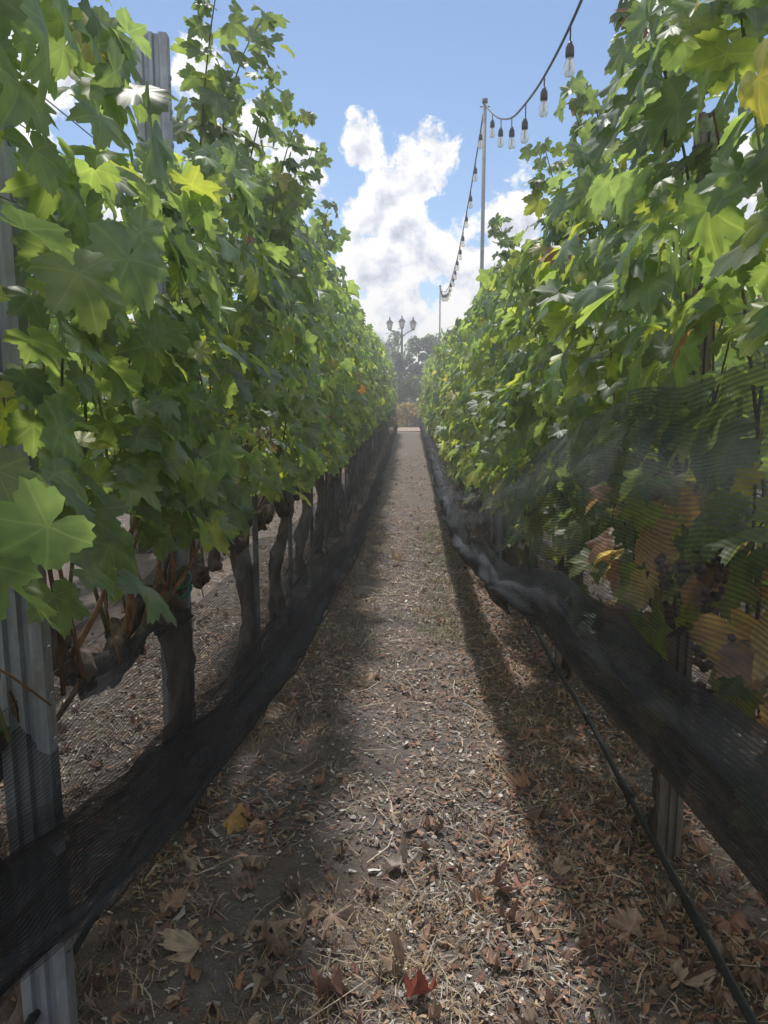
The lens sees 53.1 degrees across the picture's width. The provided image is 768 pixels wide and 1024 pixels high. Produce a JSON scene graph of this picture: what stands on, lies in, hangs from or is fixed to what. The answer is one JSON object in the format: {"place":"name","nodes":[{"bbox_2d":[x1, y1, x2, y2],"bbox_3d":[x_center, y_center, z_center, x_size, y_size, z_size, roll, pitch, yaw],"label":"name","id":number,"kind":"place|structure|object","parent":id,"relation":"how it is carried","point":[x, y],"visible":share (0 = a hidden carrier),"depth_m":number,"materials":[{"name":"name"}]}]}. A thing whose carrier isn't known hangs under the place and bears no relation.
{"place":"outdoors","nodes":[
{"label":"outdoors","id":0,"kind":"place"},
{"bbox_2d":[262,427,427,430],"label":"dirt road","id":1,"kind":"structure","parent":0,"point":[408,428],"depth_m":36.58,"materials":[{"name":"beige soil"}]},
{"bbox_2d":[0,396,767,1023],"bbox_3d":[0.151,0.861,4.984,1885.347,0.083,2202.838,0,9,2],"label":"ground","id":2,"kind":"structure","parent":0,"point":[200,994],"depth_m":2.90,"materials":[{"name":"brown soil"}]},
{"bbox_2d":[0,37,77,1023],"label":"steel trellis post","id":3,"kind":"object","parent":2,"relation":"on","point":[48,988],"visible":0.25,"depth_m":1.75,"materials":[{"name":"grey metal"}]},
{"bbox_2d":[2,99,767,712],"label":"trellis wires","id":4,"kind":"object","parent":3,"relation":"attached to","point":[310,317],"depth_m":2.10,"materials":[{"name":"grey metal"}]},
{"bbox_2d":[96,364,130,465],"bbox_3d":[-4.098,-2.118,16.018,1.141,2.684,34.179,0,9,2],"label":"grapevine row","id":5,"kind":"object","parent":2,"relation":"on","point":[102,405],"depth_m":11.03,"materials":[{"name":"green plant"}]},
{"bbox_2d":[29,275,283,553],"bbox_3d":[-2.249,-2.110,15.961,1.141,2.684,34.179,0,9,2],"label":"grapevine row","id":6,"kind":"object","parent":2,"relation":"on","point":[95,453],"visible":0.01,"depth_m":7.27,"materials":[{"name":"green plant"}]},
{"bbox_2d":[133,31,195,727],"bbox_3d":[-0.797,-0.092,2.868,0.127,3.120,0.049,0,9,-2],"label":"steel trellis post","id":7,"kind":"object","parent":2,"relation":"on","point":[155,70],"visible":0.13,"depth_m":2.65,"materials":[{"name":"grey metal"}]},
{"bbox_2d":[23,498,347,1023],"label":"drip irrigation hose","id":8,"kind":"object","parent":2,"relation":"on","point":[33,1017],"visible":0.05,"depth_m":2.12,"materials":[{"name":"black plastic"}]},
{"bbox_2d":[0,0,397,1023],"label":"grapevine row","id":9,"kind":"object","parent":2,"relation":"on","point":[92,274],"visible":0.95,"depth_m":1.96,"materials":[{"name":"green plant"}]},
{"bbox_2d":[0,410,397,1006],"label":"bird net","id":10,"kind":"object","parent":9,"relation":"attached to","point":[120,831],"visible":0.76,"depth_m":2.24,"materials":[{"name":"black fabric"}]},
{"bbox_2d":[324,349,335,518],"bbox_3d":[-0.612,-0.884,8.813,0.127,2.900,0.049,0,9,2],"label":"steel trellis post","id":11,"kind":"object","parent":2,"relation":"on","point":[335,482],"visible":0.05,"depth_m":8.89,"materials":[{"name":"grey metal"}]},
{"bbox_2d":[0,463,767,1023],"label":"fallen leaves","id":12,"kind":"object","parent":2,"relation":"on","point":[184,943],"visible":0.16,"depth_m":2.32,"materials":[{"name":"brown plant"}]},
{"bbox_2d":[0,506,767,1023],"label":"leaf crumbs","id":13,"kind":"object","parent":2,"relation":"on","point":[614,836],"visible":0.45,"depth_m":2.75,"materials":[{"name":"plant"}]},
{"bbox_2d":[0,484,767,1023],"bbox_3d":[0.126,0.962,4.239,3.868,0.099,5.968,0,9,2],"label":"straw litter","id":14,"kind":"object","parent":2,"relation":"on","point":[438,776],"visible":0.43,"depth_m":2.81,"materials":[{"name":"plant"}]},
{"bbox_2d":[1,545,767,1023],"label":"wood chips","id":15,"kind":"object","parent":2,"relation":"on","point":[391,973],"visible":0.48,"depth_m":2.80,"materials":[{"name":"wood"}]},
{"bbox_2d":[379,328,404,361],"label":"tree","id":16,"kind":"object","parent":2,"relation":"on","point":[395,339],"visible":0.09,"depth_m":43.11,"materials":[{"name":"green plant"}]},
{"bbox_2d":[387,346,409,406],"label":"tree","id":17,"kind":"object","parent":2,"relation":"on","point":[400,369],"visible":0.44,"depth_m":41.17,"materials":[{"name":"green plant"}]},
{"bbox_2d":[386,316,416,422],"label":"street lamp","id":18,"kind":"object","parent":2,"relation":"on","point":[401,321],"visible":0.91,"depth_m":42.87,"materials":[{"name":"metal"}]},
{"bbox_2d":[201,456,608,601],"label":"straw litter","id":19,"kind":"object","parent":2,"relation":"on","point":[377,540],"visible":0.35,"depth_m":7.49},
{"bbox_2d":[391,402,419,426],"bbox_3d":[1.188,-4.937,39.017,1.878,1.343,1.684,0,9,2],"label":"bush","id":20,"kind":"object","parent":2,"relation":"on","point":[409,410],"visible":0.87,"depth_m":38.73,"materials":[{"name":"green plant"}]},
{"bbox_2d":[48,447,767,1023],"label":"wood chips","id":21,"kind":"object","parent":2,"relation":"on","point":[352,827],"visible":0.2,"depth_m":2.95,"materials":[{"name":"wood"}]},
{"bbox_2d":[252,422,564,681],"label":"vine stakes","id":22,"kind":"object","parent":2,"relation":"on","point":[289,505],"visible":0.11,"depth_m":5.36,"materials":[{"name":"grey metal"}]},
{"bbox_2d":[396,372,422,425],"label":"bush","id":23,"kind":"object","parent":2,"relation":"on","point":[409,385],"visible":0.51,"depth_m":40.30,"materials":[{"name":"green plant"}]},
{"bbox_2d":[402,335,429,424],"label":"tree","id":24,"kind":"object","parent":2,"relation":"on","point":[415,348],"visible":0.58,"depth_m":41.24,"materials":[{"name":"green plant"}]},
{"bbox_2d":[412,402,423,424],"bbox_3d":[1.988,-4.981,39.154,1.575,1.412,1.511,0,9,2],"label":"bush","id":25,"kind":"object","parent":2,"relation":"on","point":[417,411],"visible":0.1,"depth_m":39.21,"materials":[{"name":"green plant"}]},
{"bbox_2d":[309,459,532,740],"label":"weeds","id":26,"kind":"object","parent":2,"relation":"on","point":[442,634],"visible":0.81,"depth_m":6.11,"materials":[{"name":"plant"}]},
{"bbox_2d":[403,332,447,359],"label":"tree","id":27,"kind":"object","parent":2,"relation":"on","point":[429,340],"visible":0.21,"depth_m":41.70,"materials":[{"name":"green plant"}]},
{"bbox_2d":[90,506,767,1023],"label":"leaf crumbs","id":28,"kind":"object","parent":2,"relation":"on","point":[510,1006],"visible":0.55,"depth_m":2.81,"materials":[{"name":"plant"}]},
{"bbox_2d":[439,285,440,343],"bbox_3d":[1.836,-4.764,25.529,0.115,5.350,0.067,5,10,27],"label":"string light pole","id":29,"kind":"object","parent":2,"relation":"on","point":[439,311],"visible":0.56,"depth_m":25.23,"materials":[{"name":"metal"}]},
{"bbox_2d":[476,98,489,514],"bbox_3d":[1.224,-2.362,9.722,0.115,5.350,0.067,5,10,27],"label":"string light pole","id":30,"kind":"object","parent":2,"relation":"on","point":[484,100],"visible":0.55,"depth_m":9.45,"materials":[{"name":"metal"}]},
{"bbox_2d":[440,114,482,300],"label":"string lights","id":31,"kind":"object","parent":30,"relation":"hanging from","point":[446,295],"visible":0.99,"depth_m":12.48,"materials":[{"name":"black plastic"}]},
{"bbox_2d":[484,0,582,149],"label":"string lights","id":32,"kind":"object","parent":30,"relation":"hanging from","point":[569,53],"visible":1,"depth_m":5.22,"materials":[{"name":"black plastic"}]},
{"bbox_2d":[497,301,514,558],"bbox_3d":[1.163,-0.616,7.381,0.127,2.800,0.049,0,9,2],"label":"steel trellis post","id":33,"kind":"object","parent":2,"relation":"on","point":[509,306],"visible":0.04,"depth_m":7.48,"materials":[{"name":"grey metal"}]},
{"bbox_2d":[416,0,767,844],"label":"grapevine row","id":34,"kind":"object","parent":2,"relation":"on","point":[578,308],"visible":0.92,"depth_m":2.06,"materials":[{"name":"green plant"}]},
{"bbox_2d":[418,355,767,904],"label":"bird net","id":35,"kind":"object","parent":34,"relation":"attached to","point":[704,751],"visible":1,"depth_m":1.45,"materials":[{"name":"black fabric"}]},
{"bbox_2d":[428,433,758,1023],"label":"drip irrigation hose","id":36,"kind":"object","parent":2,"relation":"on","point":[695,917],"visible":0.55,"depth_m":2.48,"materials":[{"name":"black plastic"}]},
{"bbox_2d":[494,285,766,530],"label":"grapevine row","id":37,"kind":"object","parent":2,"relation":"on","point":[718,362],"depth_m":6.23,"materials":[{"name":"green plant"}]},
{"bbox_2d":[654,112,722,859],"bbox_3d":[0.999,0.142,2.557,0.096,2.750,0.037,0,9,2],"label":"steel trellis post","id":38,"kind":"object","parent":2,"relation":"on","point":[668,817],"visible":0.09,"depth_m":2.67,"materials":[{"name":"grey metal"}]},
{"bbox_2d":[8,0,767,377],"label":"sky","id":39,"kind":"structure","parent":0,"point":[395,89],"materials":[{"name":"blue"}]}
]}

